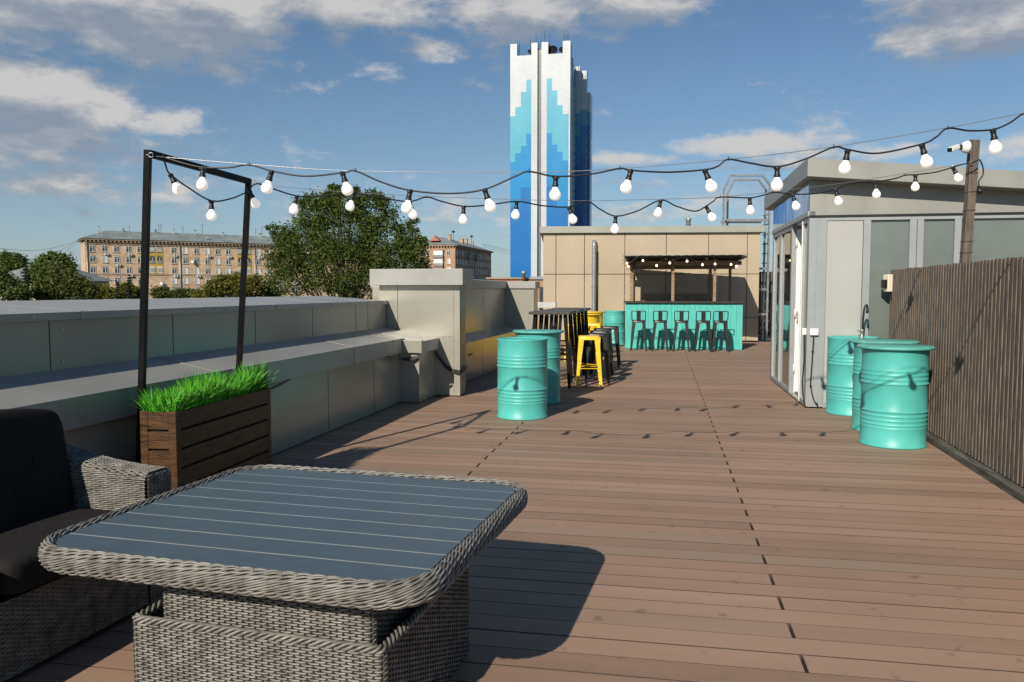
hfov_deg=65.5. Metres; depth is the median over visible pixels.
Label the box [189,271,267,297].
broadleaf tree
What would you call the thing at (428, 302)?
parapet pillar
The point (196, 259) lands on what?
window
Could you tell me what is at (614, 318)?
steel drum
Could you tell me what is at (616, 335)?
bar stool
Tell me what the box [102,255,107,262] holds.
window
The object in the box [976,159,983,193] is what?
cord end
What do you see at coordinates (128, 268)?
window
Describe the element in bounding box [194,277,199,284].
window
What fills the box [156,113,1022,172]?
steel wire
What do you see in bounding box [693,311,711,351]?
bar stool
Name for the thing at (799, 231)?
door
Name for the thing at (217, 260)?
window
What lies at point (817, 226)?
window frame
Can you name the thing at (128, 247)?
window
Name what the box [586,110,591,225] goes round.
side windows
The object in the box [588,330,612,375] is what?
bar stool
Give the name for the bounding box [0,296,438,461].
parapet wall
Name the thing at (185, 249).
window
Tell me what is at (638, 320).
bar stool
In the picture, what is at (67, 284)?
broadleaf tree
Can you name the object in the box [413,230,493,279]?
apartment block
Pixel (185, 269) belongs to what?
window
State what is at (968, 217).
wooden post
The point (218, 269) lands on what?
window
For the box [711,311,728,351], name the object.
bar stool
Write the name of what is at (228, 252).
window
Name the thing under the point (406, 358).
cable bundle
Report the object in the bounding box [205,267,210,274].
window
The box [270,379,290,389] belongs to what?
cable
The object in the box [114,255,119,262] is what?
window
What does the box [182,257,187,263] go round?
window
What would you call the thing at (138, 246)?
window
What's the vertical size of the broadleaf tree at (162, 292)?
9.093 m
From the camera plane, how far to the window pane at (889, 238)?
9.40 m
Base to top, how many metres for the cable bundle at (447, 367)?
0.310 m
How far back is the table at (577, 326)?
12.96 m
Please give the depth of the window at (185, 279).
250.30 m
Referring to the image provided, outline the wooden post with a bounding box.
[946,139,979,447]
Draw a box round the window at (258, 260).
[256,258,260,265]
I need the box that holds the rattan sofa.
[0,408,171,681]
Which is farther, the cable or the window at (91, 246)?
the window at (91, 246)
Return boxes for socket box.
[801,328,805,406]
[810,328,819,407]
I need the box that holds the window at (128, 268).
[126,266,131,273]
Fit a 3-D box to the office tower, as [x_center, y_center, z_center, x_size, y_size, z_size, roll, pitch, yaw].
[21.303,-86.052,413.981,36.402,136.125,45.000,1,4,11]
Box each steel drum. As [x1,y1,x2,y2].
[497,337,547,420]
[513,329,563,404]
[572,313,601,343]
[580,311,604,325]
[603,310,624,344]
[825,335,880,415]
[849,338,919,430]
[857,343,934,449]
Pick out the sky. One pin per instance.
(420, 88)
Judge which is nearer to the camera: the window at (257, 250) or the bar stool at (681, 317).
the bar stool at (681, 317)
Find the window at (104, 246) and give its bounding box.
[101,244,107,251]
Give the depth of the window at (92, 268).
236.14 m
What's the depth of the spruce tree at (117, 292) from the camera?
87.75 m
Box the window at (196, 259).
[194,257,199,264]
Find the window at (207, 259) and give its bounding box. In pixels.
[205,257,210,264]
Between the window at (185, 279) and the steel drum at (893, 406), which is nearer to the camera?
the steel drum at (893, 406)
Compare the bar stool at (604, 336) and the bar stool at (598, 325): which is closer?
the bar stool at (604, 336)
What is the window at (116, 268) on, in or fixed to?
in the apartment block at (183, 260)
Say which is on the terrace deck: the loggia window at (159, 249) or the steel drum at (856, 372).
the steel drum at (856, 372)
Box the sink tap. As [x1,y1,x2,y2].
[857,304,868,337]
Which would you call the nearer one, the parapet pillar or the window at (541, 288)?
the parapet pillar
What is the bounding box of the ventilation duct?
[538,302,556,325]
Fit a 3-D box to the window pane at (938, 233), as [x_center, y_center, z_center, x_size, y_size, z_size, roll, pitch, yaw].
[4.956,-0.325,9.332,0.331,2.185,0.015,1,4,11]
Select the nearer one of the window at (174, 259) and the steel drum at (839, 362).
the steel drum at (839, 362)
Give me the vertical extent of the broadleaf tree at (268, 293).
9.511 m
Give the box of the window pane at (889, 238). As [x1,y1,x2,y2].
[868,220,908,338]
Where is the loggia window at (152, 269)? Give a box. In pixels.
[150,266,154,272]
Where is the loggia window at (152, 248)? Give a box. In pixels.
[150,246,154,252]
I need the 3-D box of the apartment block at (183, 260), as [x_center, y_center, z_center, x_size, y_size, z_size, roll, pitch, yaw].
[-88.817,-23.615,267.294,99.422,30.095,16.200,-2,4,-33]
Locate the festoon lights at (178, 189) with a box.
[164,159,978,233]
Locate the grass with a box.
[128,360,277,413]
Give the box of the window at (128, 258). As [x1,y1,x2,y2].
[126,256,131,262]
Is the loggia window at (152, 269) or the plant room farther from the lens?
the loggia window at (152, 269)
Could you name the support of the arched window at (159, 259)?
in the apartment block at (183, 260)
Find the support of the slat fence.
on the terrace deck
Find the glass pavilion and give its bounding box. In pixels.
[764,158,1023,407]
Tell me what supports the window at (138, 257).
in the apartment block at (183, 260)
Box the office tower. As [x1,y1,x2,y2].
[510,34,591,276]
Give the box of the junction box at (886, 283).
[881,274,892,298]
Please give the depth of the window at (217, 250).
254.99 m
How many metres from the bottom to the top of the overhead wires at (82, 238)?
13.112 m
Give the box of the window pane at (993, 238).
[971,218,1023,261]
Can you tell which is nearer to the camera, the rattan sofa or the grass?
the rattan sofa
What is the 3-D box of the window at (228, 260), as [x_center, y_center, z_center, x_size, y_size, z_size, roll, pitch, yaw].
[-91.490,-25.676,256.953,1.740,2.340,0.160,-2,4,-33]
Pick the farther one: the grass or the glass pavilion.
the glass pavilion
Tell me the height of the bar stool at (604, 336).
0.755 m
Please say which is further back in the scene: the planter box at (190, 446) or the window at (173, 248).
the window at (173, 248)
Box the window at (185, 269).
[183,267,187,273]
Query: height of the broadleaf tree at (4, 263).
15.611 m
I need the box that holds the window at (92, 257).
[89,255,95,262]
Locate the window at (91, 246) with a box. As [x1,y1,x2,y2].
[89,244,94,251]
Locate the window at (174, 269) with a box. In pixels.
[171,267,176,273]
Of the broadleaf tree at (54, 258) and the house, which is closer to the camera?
the broadleaf tree at (54, 258)
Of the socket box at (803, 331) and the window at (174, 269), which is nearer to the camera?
the socket box at (803, 331)
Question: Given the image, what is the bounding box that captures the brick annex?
[531,276,542,328]
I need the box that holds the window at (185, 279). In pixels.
[183,277,188,284]
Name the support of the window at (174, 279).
in the apartment block at (183, 260)
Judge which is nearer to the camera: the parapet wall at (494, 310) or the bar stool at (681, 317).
the parapet wall at (494, 310)
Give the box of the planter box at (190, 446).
[140,387,271,489]
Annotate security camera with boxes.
[947,141,971,153]
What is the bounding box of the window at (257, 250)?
[256,249,260,255]
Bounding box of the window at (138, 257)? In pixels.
[137,256,140,263]
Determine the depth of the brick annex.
41.87 m
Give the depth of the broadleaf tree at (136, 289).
91.31 m
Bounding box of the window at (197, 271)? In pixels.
[194,267,199,274]
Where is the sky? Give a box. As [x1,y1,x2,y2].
[0,0,1023,291]
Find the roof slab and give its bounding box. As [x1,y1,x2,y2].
[724,456,806,672]
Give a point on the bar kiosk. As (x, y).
(671, 302)
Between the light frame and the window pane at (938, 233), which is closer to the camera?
the light frame
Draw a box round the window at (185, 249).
[182,247,187,253]
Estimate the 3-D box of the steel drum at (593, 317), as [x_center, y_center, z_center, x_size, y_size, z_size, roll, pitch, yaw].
[1.620,-0.136,17.326,0.654,0.915,0.654,1,4,20]
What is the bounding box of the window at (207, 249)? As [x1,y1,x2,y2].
[204,247,209,254]
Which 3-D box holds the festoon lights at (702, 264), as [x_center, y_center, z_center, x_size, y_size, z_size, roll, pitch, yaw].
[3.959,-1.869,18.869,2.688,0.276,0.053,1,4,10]
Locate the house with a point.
(97, 279)
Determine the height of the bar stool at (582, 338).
0.755 m
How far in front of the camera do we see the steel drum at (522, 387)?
8.72 m
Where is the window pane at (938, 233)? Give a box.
[923,219,953,266]
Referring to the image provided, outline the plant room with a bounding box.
[540,218,765,340]
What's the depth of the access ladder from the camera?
22.28 m
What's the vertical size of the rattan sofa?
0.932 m
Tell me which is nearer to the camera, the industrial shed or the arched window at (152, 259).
the industrial shed
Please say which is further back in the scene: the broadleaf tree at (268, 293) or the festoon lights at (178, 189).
the broadleaf tree at (268, 293)
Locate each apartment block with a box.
[76,224,388,298]
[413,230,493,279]
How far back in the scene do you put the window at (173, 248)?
247.90 m
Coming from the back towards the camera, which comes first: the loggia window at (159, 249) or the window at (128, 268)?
the loggia window at (159, 249)
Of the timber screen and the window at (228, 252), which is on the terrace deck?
the timber screen
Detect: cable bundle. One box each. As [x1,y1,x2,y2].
[387,354,420,360]
[435,351,466,373]
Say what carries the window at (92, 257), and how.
in the apartment block at (183, 260)
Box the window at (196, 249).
[194,247,199,254]
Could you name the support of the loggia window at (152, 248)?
in the apartment block at (183, 260)
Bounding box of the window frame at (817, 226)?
[804,214,1023,407]
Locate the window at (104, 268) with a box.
[102,266,108,273]
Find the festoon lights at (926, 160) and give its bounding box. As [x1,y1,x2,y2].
[163,113,1023,213]
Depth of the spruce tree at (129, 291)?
84.68 m
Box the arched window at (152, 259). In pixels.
[150,256,154,263]
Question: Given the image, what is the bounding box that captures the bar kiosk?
[622,254,749,349]
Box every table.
[38,464,527,681]
[529,310,575,388]
[544,309,584,380]
[552,308,590,367]
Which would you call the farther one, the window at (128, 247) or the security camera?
the window at (128, 247)
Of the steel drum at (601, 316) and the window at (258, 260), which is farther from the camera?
the window at (258, 260)
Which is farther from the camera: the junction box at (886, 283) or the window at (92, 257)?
the window at (92, 257)
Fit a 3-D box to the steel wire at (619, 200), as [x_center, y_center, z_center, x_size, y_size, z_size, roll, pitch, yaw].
[1.040,-1.321,6.396,6.014,0.409,0.044,-1,4,-10]
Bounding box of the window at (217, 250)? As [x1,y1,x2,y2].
[215,248,219,254]
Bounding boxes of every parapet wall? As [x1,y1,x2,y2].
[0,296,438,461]
[370,279,539,381]
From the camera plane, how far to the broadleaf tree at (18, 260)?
138.67 m
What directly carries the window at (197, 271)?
in the apartment block at (183, 260)
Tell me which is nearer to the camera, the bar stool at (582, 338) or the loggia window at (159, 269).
the bar stool at (582, 338)
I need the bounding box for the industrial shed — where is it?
[486,271,532,280]
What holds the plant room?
on the terrace deck
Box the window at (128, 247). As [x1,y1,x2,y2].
[125,245,131,252]
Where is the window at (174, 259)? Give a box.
[171,257,176,263]
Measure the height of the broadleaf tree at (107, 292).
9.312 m
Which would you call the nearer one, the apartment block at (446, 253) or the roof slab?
the roof slab
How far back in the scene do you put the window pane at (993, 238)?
9.15 m
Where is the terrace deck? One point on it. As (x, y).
(623, 547)
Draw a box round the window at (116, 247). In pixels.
[113,245,119,252]
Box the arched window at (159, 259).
[157,256,162,263]
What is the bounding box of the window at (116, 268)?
[114,266,120,273]
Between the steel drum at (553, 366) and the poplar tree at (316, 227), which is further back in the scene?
the poplar tree at (316, 227)
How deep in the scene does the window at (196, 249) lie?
251.59 m
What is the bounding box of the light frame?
[136,149,254,463]
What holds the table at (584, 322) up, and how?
on the terrace deck
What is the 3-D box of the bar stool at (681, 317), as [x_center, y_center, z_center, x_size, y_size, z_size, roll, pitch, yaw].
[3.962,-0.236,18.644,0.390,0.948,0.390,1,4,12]
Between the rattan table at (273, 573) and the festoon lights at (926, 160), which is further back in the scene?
the festoon lights at (926, 160)
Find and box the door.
[793,229,801,392]
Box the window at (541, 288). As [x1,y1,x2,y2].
[539,287,542,309]
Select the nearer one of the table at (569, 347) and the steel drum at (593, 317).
the table at (569, 347)
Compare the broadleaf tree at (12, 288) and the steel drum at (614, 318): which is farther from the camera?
the broadleaf tree at (12, 288)
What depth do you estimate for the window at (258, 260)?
262.19 m
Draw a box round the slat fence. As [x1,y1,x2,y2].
[889,257,1023,503]
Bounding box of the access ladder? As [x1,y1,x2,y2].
[721,174,770,340]
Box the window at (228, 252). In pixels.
[225,248,230,254]
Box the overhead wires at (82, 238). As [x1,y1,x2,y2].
[1,238,510,262]
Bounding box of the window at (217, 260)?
[215,257,220,264]
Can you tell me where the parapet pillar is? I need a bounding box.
[370,269,472,395]
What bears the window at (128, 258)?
in the apartment block at (183, 260)
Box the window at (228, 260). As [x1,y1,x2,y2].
[225,258,230,264]
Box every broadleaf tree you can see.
[0,249,17,271]
[0,267,35,300]
[6,252,30,271]
[20,250,82,292]
[30,264,103,299]
[78,283,127,299]
[116,281,139,298]
[149,285,198,298]
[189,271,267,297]
[254,281,282,296]
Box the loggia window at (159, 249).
[157,247,161,252]
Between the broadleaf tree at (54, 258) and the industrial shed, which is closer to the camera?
the broadleaf tree at (54, 258)
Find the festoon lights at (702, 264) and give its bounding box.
[623,257,737,267]
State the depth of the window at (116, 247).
239.25 m
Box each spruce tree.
[21,262,33,300]
[115,282,121,298]
[125,274,136,298]
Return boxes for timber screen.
[758,272,771,334]
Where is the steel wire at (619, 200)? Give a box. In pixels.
[252,161,973,200]
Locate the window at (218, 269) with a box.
[215,267,220,274]
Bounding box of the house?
[0,267,113,300]
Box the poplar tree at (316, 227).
[259,183,434,298]
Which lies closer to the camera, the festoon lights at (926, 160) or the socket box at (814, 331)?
the festoon lights at (926, 160)
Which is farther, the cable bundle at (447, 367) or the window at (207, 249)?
the window at (207, 249)
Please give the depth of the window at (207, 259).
253.50 m
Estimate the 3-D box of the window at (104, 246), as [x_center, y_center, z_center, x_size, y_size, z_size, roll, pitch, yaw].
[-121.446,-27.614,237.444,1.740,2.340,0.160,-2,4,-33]
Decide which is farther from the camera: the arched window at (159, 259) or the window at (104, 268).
the arched window at (159, 259)
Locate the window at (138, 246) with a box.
[137,245,140,252]
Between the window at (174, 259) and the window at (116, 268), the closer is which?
the window at (116, 268)
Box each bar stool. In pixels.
[575,335,602,387]
[584,333,609,382]
[588,323,603,358]
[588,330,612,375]
[592,328,613,371]
[600,326,620,367]
[630,311,646,350]
[651,311,667,351]
[673,311,689,351]
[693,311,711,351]
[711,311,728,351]
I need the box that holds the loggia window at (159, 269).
[157,267,162,272]
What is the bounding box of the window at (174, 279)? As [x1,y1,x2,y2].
[172,277,177,284]
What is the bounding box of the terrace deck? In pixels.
[7,331,1023,681]
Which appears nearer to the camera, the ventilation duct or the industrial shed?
the ventilation duct
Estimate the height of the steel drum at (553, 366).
0.915 m
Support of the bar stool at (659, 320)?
on the terrace deck
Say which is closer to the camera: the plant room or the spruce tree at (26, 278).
the plant room
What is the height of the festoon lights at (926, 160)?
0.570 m
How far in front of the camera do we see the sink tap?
9.14 m
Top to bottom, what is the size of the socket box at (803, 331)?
0.950 m
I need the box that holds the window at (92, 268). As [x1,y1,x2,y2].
[90,266,95,273]
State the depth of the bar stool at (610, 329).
13.91 m
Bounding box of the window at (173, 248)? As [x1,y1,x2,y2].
[171,246,176,253]

